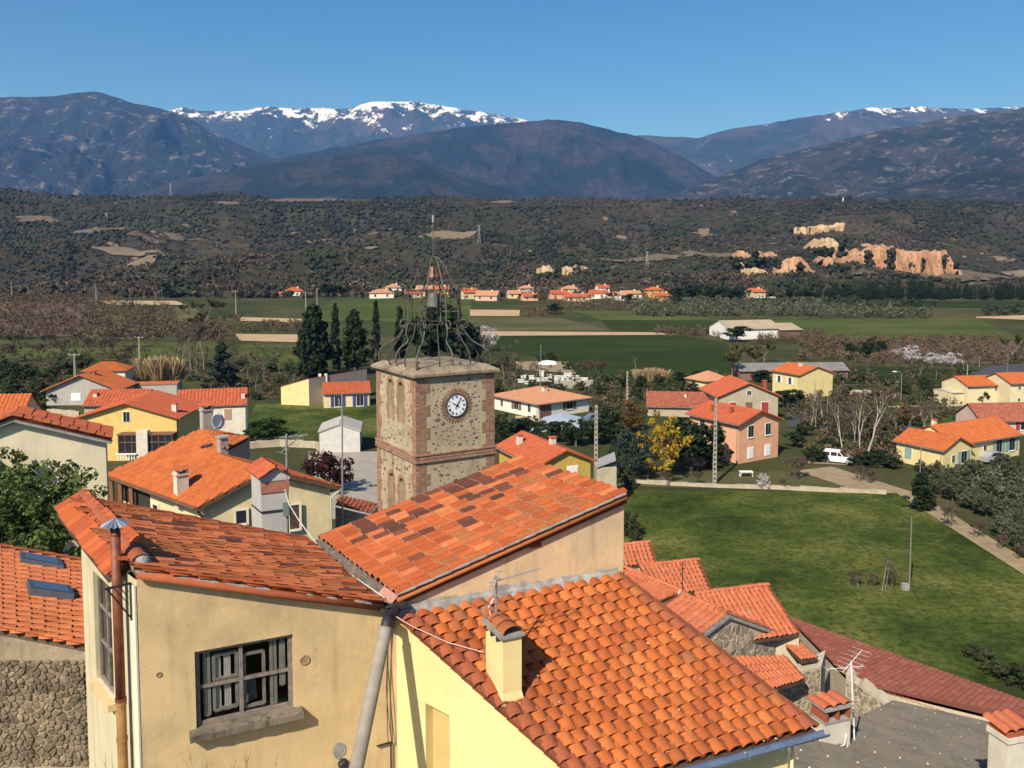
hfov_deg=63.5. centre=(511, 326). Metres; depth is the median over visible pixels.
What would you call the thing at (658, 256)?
clearing
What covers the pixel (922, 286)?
cypress tree
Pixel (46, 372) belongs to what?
shrub
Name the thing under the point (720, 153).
snow mountain
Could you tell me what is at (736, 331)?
evergreen tree
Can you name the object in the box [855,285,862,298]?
cypress tree
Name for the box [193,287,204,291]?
budding tree
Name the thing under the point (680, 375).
evergreen tree
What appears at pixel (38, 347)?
brush
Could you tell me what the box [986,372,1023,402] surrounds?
cream tall house
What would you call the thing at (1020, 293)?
cypress tree
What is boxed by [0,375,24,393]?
shrub
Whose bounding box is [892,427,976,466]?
yellow wing
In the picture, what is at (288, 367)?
shrub
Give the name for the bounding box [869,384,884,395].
shrub
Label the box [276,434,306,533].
aerial mast
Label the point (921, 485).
cedar tree
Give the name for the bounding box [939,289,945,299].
cypress tree
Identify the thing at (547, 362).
white tunnel
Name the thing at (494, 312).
field
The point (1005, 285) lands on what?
cypress tree
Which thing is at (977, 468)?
olive tree
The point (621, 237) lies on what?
clearing
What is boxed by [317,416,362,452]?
white garage
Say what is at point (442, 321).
bell cage
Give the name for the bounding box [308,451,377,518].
yard
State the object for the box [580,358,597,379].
brush
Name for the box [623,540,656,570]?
corner salmon house
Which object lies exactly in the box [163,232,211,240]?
clearing
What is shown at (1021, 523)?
olive tree
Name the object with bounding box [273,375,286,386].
shrub
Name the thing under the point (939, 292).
cypress tree
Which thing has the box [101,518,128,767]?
flue pipe
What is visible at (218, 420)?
satellite dish
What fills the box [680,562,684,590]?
iron aerial
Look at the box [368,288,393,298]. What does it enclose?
hamlet house
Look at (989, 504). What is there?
olive tree
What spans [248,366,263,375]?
shrub
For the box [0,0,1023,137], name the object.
sky
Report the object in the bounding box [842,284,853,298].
cypress tree
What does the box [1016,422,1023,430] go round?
window
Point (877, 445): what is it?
scrub
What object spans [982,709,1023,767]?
edge chimney
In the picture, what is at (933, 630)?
meadow
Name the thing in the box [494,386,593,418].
white bungalow
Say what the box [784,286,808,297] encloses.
evergreen tree
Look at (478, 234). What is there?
power pylon
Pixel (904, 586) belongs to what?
concrete stump
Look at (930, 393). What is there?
shrub
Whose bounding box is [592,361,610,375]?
brush
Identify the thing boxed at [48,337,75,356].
brush
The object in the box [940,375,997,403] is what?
cream long house
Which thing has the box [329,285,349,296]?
evergreen tree
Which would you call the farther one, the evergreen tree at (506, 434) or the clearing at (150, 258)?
the clearing at (150, 258)
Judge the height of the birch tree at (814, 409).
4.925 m
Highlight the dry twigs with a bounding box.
[103,745,277,767]
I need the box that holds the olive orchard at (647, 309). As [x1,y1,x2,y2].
[631,294,933,318]
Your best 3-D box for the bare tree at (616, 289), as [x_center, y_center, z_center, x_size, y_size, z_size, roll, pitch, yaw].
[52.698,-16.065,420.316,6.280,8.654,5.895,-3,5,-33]
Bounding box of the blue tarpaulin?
[540,413,580,431]
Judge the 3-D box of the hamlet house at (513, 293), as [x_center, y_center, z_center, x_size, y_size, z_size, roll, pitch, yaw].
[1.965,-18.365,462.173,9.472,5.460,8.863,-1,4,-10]
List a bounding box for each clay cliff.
[536,265,553,273]
[562,265,590,274]
[727,250,776,260]
[730,261,767,275]
[772,257,815,273]
[789,223,844,234]
[803,237,838,250]
[813,248,860,265]
[848,246,889,266]
[860,244,894,248]
[878,248,962,275]
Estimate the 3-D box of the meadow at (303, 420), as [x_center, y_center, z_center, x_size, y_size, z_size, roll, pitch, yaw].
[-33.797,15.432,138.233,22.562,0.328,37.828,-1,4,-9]
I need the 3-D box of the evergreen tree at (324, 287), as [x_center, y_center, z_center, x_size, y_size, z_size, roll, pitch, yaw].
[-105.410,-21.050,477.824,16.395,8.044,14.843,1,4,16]
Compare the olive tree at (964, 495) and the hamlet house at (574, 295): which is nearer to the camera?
the olive tree at (964, 495)
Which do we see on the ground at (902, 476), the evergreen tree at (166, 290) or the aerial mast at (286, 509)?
the evergreen tree at (166, 290)
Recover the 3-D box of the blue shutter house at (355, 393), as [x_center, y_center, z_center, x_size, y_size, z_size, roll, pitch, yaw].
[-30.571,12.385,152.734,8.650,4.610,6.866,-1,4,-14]
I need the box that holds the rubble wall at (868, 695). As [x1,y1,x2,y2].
[845,668,892,718]
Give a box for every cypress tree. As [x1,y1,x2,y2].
[292,302,335,378]
[329,303,342,369]
[370,300,380,362]
[393,306,408,358]
[826,287,830,295]
[830,285,834,296]
[833,284,840,298]
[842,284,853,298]
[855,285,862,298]
[862,283,872,299]
[871,283,879,298]
[878,289,884,299]
[886,283,893,298]
[894,283,903,299]
[906,278,916,298]
[912,282,923,299]
[919,281,925,299]
[925,281,934,298]
[930,282,933,298]
[933,288,937,298]
[937,286,941,299]
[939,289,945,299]
[945,285,950,298]
[952,285,958,298]
[958,284,960,298]
[961,285,967,297]
[966,286,973,298]
[978,288,985,299]
[984,287,989,299]
[994,283,1005,299]
[1003,282,1007,298]
[1005,283,1014,298]
[1017,285,1023,299]
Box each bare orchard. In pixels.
[0,290,225,339]
[190,296,640,342]
[654,324,1023,364]
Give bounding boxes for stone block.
[561,375,568,380]
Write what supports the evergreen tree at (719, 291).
on the ground at (902, 476)
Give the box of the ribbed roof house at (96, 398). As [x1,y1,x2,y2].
[81,388,153,412]
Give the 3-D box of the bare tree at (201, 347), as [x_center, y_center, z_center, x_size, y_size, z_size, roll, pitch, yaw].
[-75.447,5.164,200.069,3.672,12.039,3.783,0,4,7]
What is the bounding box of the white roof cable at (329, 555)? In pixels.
[284,489,384,598]
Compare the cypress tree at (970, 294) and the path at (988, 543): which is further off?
the cypress tree at (970, 294)
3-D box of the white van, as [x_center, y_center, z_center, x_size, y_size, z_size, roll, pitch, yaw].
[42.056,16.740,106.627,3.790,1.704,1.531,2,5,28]
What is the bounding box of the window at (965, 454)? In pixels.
[958,450,969,463]
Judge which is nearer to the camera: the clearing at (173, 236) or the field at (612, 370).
the field at (612, 370)
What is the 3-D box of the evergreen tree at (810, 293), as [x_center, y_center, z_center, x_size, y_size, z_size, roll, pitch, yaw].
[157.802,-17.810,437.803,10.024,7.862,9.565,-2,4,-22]
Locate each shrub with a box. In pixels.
[0,355,17,371]
[0,363,17,382]
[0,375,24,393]
[10,362,40,379]
[14,386,44,401]
[27,378,49,393]
[36,367,58,380]
[40,385,56,402]
[40,398,56,410]
[51,357,76,373]
[70,354,93,367]
[237,358,248,367]
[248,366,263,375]
[249,390,262,399]
[261,383,272,393]
[263,359,277,371]
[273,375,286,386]
[282,362,294,373]
[494,379,503,392]
[495,356,509,368]
[509,366,522,376]
[527,379,538,387]
[535,353,545,360]
[541,377,553,388]
[546,350,556,359]
[554,384,564,390]
[561,359,572,369]
[572,379,587,389]
[583,418,592,425]
[592,382,609,393]
[600,404,615,414]
[612,391,624,401]
[618,467,636,488]
[624,511,642,534]
[628,386,643,399]
[628,529,643,541]
[651,385,660,390]
[669,380,683,391]
[685,380,699,390]
[833,371,846,382]
[842,385,852,392]
[849,368,865,381]
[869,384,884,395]
[875,373,891,383]
[897,379,911,393]
[907,396,919,404]
[913,459,925,471]
[916,375,935,388]
[922,385,940,399]
[945,370,968,377]
[957,363,973,374]
[962,642,988,660]
[976,650,1016,680]
[997,661,1023,688]
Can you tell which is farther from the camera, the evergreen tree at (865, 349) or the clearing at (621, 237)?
the clearing at (621, 237)
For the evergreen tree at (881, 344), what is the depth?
232.01 m
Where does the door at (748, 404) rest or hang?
in the beige house at (730, 389)
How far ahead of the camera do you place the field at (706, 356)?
242.17 m
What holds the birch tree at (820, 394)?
on the ground at (902, 476)
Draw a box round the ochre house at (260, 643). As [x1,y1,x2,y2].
[54,488,393,767]
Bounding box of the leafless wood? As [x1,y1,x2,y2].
[0,187,1023,298]
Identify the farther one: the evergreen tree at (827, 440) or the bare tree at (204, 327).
the bare tree at (204, 327)
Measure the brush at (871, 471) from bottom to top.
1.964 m
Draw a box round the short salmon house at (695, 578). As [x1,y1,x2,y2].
[639,558,711,595]
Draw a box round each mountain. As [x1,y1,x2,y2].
[0,92,275,195]
[132,152,539,199]
[170,101,527,158]
[243,119,717,199]
[637,106,1023,176]
[655,108,1023,199]
[854,158,1023,201]
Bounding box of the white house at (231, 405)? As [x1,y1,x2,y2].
[177,387,248,434]
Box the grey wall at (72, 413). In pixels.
[47,409,80,416]
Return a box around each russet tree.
[617,399,648,430]
[896,404,924,425]
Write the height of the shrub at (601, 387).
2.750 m
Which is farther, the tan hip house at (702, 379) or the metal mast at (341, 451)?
the tan hip house at (702, 379)
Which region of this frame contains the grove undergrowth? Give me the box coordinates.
[928,463,1023,525]
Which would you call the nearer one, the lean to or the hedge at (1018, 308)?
the lean to
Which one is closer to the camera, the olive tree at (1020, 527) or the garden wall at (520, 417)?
the olive tree at (1020, 527)
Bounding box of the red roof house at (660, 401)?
[646,391,709,416]
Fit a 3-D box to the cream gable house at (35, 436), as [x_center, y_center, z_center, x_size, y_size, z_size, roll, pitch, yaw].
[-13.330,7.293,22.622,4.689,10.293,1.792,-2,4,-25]
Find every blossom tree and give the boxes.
[479,325,498,350]
[686,456,704,470]
[757,473,769,489]
[903,345,921,359]
[919,352,945,365]
[941,352,962,363]
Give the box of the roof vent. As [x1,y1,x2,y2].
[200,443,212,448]
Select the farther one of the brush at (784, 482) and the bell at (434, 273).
the brush at (784, 482)
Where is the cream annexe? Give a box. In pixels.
[933,389,963,404]
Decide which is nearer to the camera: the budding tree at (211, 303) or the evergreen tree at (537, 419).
the evergreen tree at (537, 419)
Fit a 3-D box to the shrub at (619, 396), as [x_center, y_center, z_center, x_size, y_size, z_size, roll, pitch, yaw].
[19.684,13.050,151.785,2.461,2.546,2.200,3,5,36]
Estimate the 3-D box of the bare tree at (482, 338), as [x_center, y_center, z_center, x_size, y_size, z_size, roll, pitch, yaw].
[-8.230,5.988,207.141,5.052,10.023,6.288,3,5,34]
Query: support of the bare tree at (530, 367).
on the ground at (902, 476)
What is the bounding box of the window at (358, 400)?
[353,395,366,405]
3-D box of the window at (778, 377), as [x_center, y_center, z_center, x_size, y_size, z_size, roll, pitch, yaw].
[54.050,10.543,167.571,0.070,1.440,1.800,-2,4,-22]
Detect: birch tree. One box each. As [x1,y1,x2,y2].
[806,390,822,429]
[810,403,821,427]
[815,390,824,426]
[827,396,841,446]
[844,402,860,440]
[852,388,875,445]
[868,383,900,450]
[882,555,889,589]
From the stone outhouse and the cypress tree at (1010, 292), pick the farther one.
the cypress tree at (1010, 292)
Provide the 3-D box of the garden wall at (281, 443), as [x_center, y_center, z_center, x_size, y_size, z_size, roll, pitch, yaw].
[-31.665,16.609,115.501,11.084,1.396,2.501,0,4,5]
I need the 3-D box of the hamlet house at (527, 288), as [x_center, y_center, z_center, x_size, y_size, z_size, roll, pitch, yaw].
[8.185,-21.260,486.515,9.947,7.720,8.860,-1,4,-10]
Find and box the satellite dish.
[212,413,224,432]
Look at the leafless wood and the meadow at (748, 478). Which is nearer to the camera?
the meadow at (748, 478)
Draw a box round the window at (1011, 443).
[1006,437,1017,451]
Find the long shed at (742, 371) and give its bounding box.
[730,362,849,379]
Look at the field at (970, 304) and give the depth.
412.63 m
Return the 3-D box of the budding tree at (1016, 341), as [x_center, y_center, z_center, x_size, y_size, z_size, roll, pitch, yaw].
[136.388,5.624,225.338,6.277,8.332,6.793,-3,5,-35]
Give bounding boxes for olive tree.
[922,460,945,474]
[928,468,954,493]
[933,473,957,495]
[940,477,965,501]
[945,467,971,485]
[955,488,981,508]
[956,458,987,476]
[961,491,982,510]
[971,493,1000,518]
[974,477,997,495]
[989,516,1018,534]
[990,516,1017,541]
[992,453,1016,469]
[1001,497,1023,509]
[1002,464,1023,480]
[1003,486,1023,500]
[1007,510,1023,524]
[1008,506,1023,512]
[1009,529,1023,549]
[1012,535,1023,551]
[1016,516,1023,529]
[1016,525,1023,531]
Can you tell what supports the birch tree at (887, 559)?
on the meadow at (933, 630)
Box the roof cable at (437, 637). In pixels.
[396,616,482,652]
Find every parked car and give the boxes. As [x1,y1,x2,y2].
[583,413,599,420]
[896,426,914,434]
[978,450,1001,463]
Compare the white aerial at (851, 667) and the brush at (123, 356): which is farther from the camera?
the brush at (123, 356)
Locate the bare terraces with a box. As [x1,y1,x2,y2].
[10,198,1022,285]
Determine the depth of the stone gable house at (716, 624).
30.24 m
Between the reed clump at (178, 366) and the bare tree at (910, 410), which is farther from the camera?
the reed clump at (178, 366)
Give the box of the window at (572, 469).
[567,465,577,472]
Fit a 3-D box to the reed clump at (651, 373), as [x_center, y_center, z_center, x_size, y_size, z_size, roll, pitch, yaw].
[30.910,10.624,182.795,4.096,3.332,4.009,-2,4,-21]
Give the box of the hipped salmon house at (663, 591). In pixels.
[623,565,684,603]
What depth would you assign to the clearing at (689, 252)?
858.63 m
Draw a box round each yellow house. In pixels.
[75,390,201,460]
[396,567,830,767]
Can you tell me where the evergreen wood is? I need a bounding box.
[0,186,1023,297]
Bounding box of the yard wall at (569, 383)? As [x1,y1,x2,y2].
[553,380,592,387]
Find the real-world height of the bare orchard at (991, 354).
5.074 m
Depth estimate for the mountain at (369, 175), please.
4028.79 m
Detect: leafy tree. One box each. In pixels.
[0,446,34,537]
[0,458,108,556]
[243,428,261,440]
[247,418,274,437]
[266,416,288,435]
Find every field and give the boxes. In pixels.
[0,301,95,336]
[0,342,217,360]
[89,306,236,339]
[92,300,185,304]
[236,334,298,341]
[236,344,300,369]
[240,317,301,321]
[321,298,398,320]
[379,296,471,329]
[469,317,607,330]
[470,310,519,315]
[480,331,673,335]
[494,335,721,346]
[495,342,734,372]
[571,362,730,391]
[575,311,718,319]
[601,320,717,332]
[761,362,959,382]
[772,318,1023,339]
[819,338,1023,363]
[903,301,1023,307]
[976,315,1023,319]
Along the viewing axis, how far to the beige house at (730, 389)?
136.36 m
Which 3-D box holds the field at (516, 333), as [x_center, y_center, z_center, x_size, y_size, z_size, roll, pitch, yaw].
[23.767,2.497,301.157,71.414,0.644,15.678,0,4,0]
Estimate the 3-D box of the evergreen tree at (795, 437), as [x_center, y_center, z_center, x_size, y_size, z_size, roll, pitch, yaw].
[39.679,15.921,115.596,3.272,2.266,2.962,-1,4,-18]
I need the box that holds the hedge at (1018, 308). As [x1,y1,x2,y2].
[762,295,1023,315]
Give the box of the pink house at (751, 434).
[684,400,784,463]
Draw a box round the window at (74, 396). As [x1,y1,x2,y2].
[71,393,80,400]
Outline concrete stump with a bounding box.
[900,583,908,590]
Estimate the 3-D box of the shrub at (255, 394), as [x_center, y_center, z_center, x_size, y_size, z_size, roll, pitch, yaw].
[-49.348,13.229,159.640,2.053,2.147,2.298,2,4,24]
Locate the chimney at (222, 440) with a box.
[215,434,229,454]
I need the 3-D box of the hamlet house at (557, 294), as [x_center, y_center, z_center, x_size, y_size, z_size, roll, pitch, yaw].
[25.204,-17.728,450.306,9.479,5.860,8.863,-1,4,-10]
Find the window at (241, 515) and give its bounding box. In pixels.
[234,507,248,524]
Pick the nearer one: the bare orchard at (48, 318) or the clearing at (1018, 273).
the bare orchard at (48, 318)
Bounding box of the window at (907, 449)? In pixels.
[904,445,912,458]
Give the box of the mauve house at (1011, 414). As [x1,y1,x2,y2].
[953,402,1023,433]
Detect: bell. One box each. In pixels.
[424,287,442,308]
[426,262,440,279]
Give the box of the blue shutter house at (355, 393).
[322,381,370,407]
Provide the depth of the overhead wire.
93.44 m
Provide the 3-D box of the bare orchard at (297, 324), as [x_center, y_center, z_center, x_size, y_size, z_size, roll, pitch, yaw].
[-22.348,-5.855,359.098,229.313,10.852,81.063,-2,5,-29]
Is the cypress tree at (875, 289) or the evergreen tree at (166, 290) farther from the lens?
the evergreen tree at (166, 290)
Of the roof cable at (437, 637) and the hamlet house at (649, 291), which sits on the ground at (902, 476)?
the hamlet house at (649, 291)
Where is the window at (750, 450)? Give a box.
[747,447,753,458]
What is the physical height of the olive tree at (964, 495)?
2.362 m
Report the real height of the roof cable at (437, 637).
0.333 m
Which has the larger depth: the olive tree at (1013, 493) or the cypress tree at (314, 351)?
the cypress tree at (314, 351)
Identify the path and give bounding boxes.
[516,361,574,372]
[796,466,910,492]
[808,455,858,464]
[896,492,1023,573]
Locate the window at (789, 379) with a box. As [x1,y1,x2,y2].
[787,377,792,384]
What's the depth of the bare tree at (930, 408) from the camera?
133.93 m
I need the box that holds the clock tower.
[371,356,499,511]
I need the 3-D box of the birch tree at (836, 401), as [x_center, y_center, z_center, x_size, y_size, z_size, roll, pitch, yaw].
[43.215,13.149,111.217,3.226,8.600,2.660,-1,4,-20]
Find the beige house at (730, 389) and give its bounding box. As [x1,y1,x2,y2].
[699,375,782,415]
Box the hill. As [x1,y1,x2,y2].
[0,189,1023,297]
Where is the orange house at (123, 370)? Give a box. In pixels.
[80,361,134,379]
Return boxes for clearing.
[9,215,58,222]
[70,227,131,232]
[91,246,163,255]
[126,230,163,242]
[127,254,156,265]
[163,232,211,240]
[212,201,247,204]
[256,198,354,201]
[419,230,476,239]
[491,200,517,202]
[581,253,679,261]
[614,235,626,238]
[679,250,733,256]
[698,228,709,236]
[849,268,981,281]
[945,270,1023,280]
[993,270,1023,276]
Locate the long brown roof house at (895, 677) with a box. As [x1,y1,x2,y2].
[791,617,1023,721]
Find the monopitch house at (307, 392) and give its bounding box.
[281,368,366,405]
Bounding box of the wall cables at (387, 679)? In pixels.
[377,647,392,767]
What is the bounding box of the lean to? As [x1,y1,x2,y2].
[732,654,805,690]
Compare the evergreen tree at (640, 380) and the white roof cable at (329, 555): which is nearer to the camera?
the white roof cable at (329, 555)
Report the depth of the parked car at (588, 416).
133.58 m
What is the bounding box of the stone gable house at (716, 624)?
[665,591,800,656]
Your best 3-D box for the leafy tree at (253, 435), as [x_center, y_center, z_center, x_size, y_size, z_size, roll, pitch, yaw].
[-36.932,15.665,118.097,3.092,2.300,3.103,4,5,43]
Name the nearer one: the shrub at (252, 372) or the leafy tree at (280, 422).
the leafy tree at (280, 422)
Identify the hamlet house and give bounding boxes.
[286,286,303,295]
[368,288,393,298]
[384,283,402,290]
[404,288,423,297]
[415,285,432,295]
[434,284,448,295]
[459,287,476,298]
[474,290,501,300]
[506,289,523,297]
[517,284,534,292]
[520,292,538,300]
[549,289,567,298]
[560,284,579,292]
[562,292,591,301]
[588,288,606,298]
[594,283,609,291]
[607,290,627,299]
[622,289,641,298]
[643,285,663,298]
[652,291,673,300]
[744,287,765,298]
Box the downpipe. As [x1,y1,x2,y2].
[349,601,407,767]
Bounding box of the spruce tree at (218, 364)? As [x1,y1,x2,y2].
[193,341,240,388]
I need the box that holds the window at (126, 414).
[123,411,129,421]
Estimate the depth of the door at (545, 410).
137.86 m
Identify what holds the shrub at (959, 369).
on the ground at (902, 476)
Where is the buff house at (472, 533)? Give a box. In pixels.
[314,455,628,767]
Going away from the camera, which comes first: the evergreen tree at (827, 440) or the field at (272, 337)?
the evergreen tree at (827, 440)
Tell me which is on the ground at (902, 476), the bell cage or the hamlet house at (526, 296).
the hamlet house at (526, 296)
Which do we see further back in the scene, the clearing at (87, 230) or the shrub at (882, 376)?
the clearing at (87, 230)
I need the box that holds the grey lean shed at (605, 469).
[594,452,616,485]
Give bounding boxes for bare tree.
[175,325,196,375]
[175,334,187,357]
[181,318,208,374]
[191,319,206,373]
[196,325,207,370]
[239,353,247,372]
[256,356,269,375]
[272,356,279,371]
[477,331,492,361]
[498,354,505,374]
[507,369,518,386]
[529,363,538,380]
[610,287,620,302]
[880,407,903,425]
[901,405,924,425]
[906,401,928,426]
[928,404,939,417]
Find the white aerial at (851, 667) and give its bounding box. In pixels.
[823,647,868,739]
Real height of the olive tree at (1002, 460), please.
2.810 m
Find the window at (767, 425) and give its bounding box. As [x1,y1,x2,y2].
[765,422,770,435]
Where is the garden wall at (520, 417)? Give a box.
[515,416,541,421]
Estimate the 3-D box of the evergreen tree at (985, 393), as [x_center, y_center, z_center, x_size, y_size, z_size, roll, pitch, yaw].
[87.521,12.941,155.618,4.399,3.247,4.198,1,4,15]
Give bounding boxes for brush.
[0,342,21,361]
[5,334,27,347]
[31,342,50,359]
[39,334,56,347]
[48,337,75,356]
[68,331,86,347]
[72,336,99,355]
[94,337,117,357]
[98,336,122,351]
[114,351,131,362]
[119,343,144,360]
[123,332,147,347]
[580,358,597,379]
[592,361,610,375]
[662,472,674,483]
[689,471,702,482]
[778,478,790,484]
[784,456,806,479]
[818,411,835,428]
[826,412,851,438]
[839,403,862,425]
[841,412,876,440]
[848,569,863,586]
[850,464,869,480]
[864,469,879,483]
[865,573,878,586]
[870,415,888,436]
[884,569,902,587]
[939,504,959,525]
[969,519,988,536]
[996,534,1009,548]
[1014,544,1023,558]
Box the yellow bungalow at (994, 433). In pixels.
[919,416,1023,461]
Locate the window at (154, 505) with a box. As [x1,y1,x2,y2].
[151,501,158,508]
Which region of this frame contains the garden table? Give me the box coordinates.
[739,470,753,476]
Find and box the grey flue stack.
[245,457,294,531]
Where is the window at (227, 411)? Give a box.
[224,408,231,419]
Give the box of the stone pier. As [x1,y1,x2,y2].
[778,641,825,749]
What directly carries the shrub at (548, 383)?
on the ground at (902, 476)
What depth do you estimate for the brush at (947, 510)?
79.91 m
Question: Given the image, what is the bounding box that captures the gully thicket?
[535,237,960,280]
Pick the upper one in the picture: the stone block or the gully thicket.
the gully thicket
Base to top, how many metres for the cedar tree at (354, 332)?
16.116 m
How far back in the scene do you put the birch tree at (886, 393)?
107.97 m
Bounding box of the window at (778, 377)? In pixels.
[776,375,781,382]
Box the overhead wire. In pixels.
[599,398,714,409]
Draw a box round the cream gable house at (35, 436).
[0,406,113,553]
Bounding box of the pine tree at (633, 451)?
[606,427,658,479]
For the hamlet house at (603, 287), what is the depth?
476.31 m
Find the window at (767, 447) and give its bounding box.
[764,444,770,455]
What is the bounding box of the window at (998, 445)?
[993,439,1005,452]
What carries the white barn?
on the ground at (902, 476)
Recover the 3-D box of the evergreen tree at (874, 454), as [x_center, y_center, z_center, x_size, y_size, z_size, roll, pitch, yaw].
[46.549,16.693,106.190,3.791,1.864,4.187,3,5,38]
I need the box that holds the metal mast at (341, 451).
[339,394,343,525]
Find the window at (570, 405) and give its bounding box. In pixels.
[563,401,575,409]
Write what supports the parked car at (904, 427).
on the ground at (902, 476)
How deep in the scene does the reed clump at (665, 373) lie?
181.96 m
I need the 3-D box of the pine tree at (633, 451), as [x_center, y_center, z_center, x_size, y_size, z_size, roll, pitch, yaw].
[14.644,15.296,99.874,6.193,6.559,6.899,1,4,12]
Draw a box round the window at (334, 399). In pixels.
[331,396,345,406]
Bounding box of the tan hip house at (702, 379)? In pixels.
[683,370,724,386]
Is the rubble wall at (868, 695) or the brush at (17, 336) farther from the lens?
the brush at (17, 336)
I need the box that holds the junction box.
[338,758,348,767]
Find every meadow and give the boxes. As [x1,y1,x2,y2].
[242,404,376,439]
[616,472,843,489]
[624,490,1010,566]
[703,567,1023,681]
[857,404,961,423]
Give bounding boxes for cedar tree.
[337,309,373,371]
[702,421,734,467]
[901,472,938,511]
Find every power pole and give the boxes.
[69,354,75,376]
[134,336,142,358]
[540,346,540,385]
[594,405,597,459]
[625,371,627,423]
[712,398,716,483]
[909,517,911,589]
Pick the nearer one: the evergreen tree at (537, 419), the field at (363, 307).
the evergreen tree at (537, 419)
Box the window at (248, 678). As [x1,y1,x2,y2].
[194,634,292,725]
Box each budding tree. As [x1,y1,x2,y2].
[178,301,196,317]
[186,310,208,339]
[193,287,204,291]
[195,299,222,318]
[215,301,226,317]
[344,286,358,293]
[538,295,547,305]
[605,292,618,299]
[720,349,742,375]
[730,343,750,362]
[742,345,763,362]
[754,342,776,361]
[999,334,1023,361]
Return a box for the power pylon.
[477,225,480,242]
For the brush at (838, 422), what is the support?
on the ground at (902, 476)
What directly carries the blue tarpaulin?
on the ground at (902, 476)
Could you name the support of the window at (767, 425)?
in the pink house at (751, 434)
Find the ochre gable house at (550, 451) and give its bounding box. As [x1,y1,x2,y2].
[496,430,597,477]
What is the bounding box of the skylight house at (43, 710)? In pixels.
[0,544,88,767]
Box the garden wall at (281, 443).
[250,439,319,450]
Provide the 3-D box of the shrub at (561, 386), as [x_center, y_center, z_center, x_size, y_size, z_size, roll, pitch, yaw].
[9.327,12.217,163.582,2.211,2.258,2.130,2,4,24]
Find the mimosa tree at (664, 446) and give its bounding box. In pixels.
[635,411,694,479]
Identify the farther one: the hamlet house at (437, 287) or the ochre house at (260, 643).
the hamlet house at (437, 287)
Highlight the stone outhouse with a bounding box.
[335,495,377,527]
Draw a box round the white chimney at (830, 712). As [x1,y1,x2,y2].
[807,690,854,745]
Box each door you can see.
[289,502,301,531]
[540,405,550,418]
[745,402,751,407]
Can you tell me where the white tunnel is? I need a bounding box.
[539,360,557,364]
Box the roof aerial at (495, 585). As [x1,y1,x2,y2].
[464,564,541,620]
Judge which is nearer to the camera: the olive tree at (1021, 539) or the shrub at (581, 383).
the olive tree at (1021, 539)
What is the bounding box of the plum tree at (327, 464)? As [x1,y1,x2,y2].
[299,450,354,492]
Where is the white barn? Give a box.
[708,319,780,339]
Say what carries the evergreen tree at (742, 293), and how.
on the ground at (902, 476)
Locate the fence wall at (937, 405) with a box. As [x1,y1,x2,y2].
[888,404,965,407]
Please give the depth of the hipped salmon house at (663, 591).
33.28 m
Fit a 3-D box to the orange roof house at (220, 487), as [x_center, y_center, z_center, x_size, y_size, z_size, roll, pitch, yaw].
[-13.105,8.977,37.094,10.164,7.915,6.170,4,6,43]
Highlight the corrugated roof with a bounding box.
[788,700,988,767]
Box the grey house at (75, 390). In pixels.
[40,368,138,404]
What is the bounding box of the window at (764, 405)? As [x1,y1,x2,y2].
[761,402,768,411]
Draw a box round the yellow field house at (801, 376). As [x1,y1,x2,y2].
[770,362,835,396]
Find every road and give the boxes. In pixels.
[786,411,808,426]
[970,363,1023,374]
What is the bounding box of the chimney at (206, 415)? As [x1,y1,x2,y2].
[198,402,214,430]
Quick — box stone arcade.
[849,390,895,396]
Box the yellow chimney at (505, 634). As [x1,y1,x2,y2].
[481,607,524,706]
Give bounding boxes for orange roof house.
[0,393,43,411]
[108,428,341,540]
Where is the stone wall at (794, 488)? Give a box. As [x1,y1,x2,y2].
[620,478,886,493]
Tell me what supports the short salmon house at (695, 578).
on the ground at (902, 476)
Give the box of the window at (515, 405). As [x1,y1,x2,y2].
[511,400,520,410]
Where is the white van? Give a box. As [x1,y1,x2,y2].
[823,448,853,464]
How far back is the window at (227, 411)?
124.24 m
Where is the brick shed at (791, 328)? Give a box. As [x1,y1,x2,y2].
[776,323,802,338]
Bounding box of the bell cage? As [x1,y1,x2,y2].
[378,215,491,370]
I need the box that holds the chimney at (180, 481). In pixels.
[170,464,190,507]
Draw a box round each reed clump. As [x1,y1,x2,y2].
[129,355,163,379]
[142,355,177,380]
[158,357,187,379]
[631,368,647,378]
[644,367,659,380]
[654,368,672,381]
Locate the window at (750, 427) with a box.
[747,425,754,438]
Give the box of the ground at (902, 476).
[0,296,1023,699]
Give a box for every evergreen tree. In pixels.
[159,285,176,297]
[316,283,336,296]
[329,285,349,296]
[399,302,475,356]
[437,318,483,359]
[494,413,507,434]
[494,427,511,451]
[503,417,537,435]
[525,415,545,428]
[534,421,572,436]
[545,303,563,312]
[560,418,598,445]
[580,418,621,443]
[599,406,621,427]
[604,377,612,384]
[616,373,629,386]
[621,294,633,299]
[635,375,646,386]
[652,373,665,385]
[656,417,706,465]
[666,287,687,296]
[668,293,681,302]
[668,424,712,471]
[673,371,687,380]
[680,284,698,297]
[691,370,702,374]
[697,285,716,298]
[710,288,728,297]
[721,288,741,298]
[722,326,751,341]
[735,286,749,299]
[750,370,772,381]
[775,390,798,407]
[782,432,806,447]
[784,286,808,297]
[784,389,804,403]
[795,422,816,435]
[800,445,828,461]
[801,286,819,297]
[817,438,840,448]
[844,343,856,351]
[846,454,876,465]
[849,341,870,356]
[861,336,888,355]
[862,450,893,462]
[875,455,904,467]
[978,391,990,400]
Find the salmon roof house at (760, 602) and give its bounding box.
[694,582,800,664]

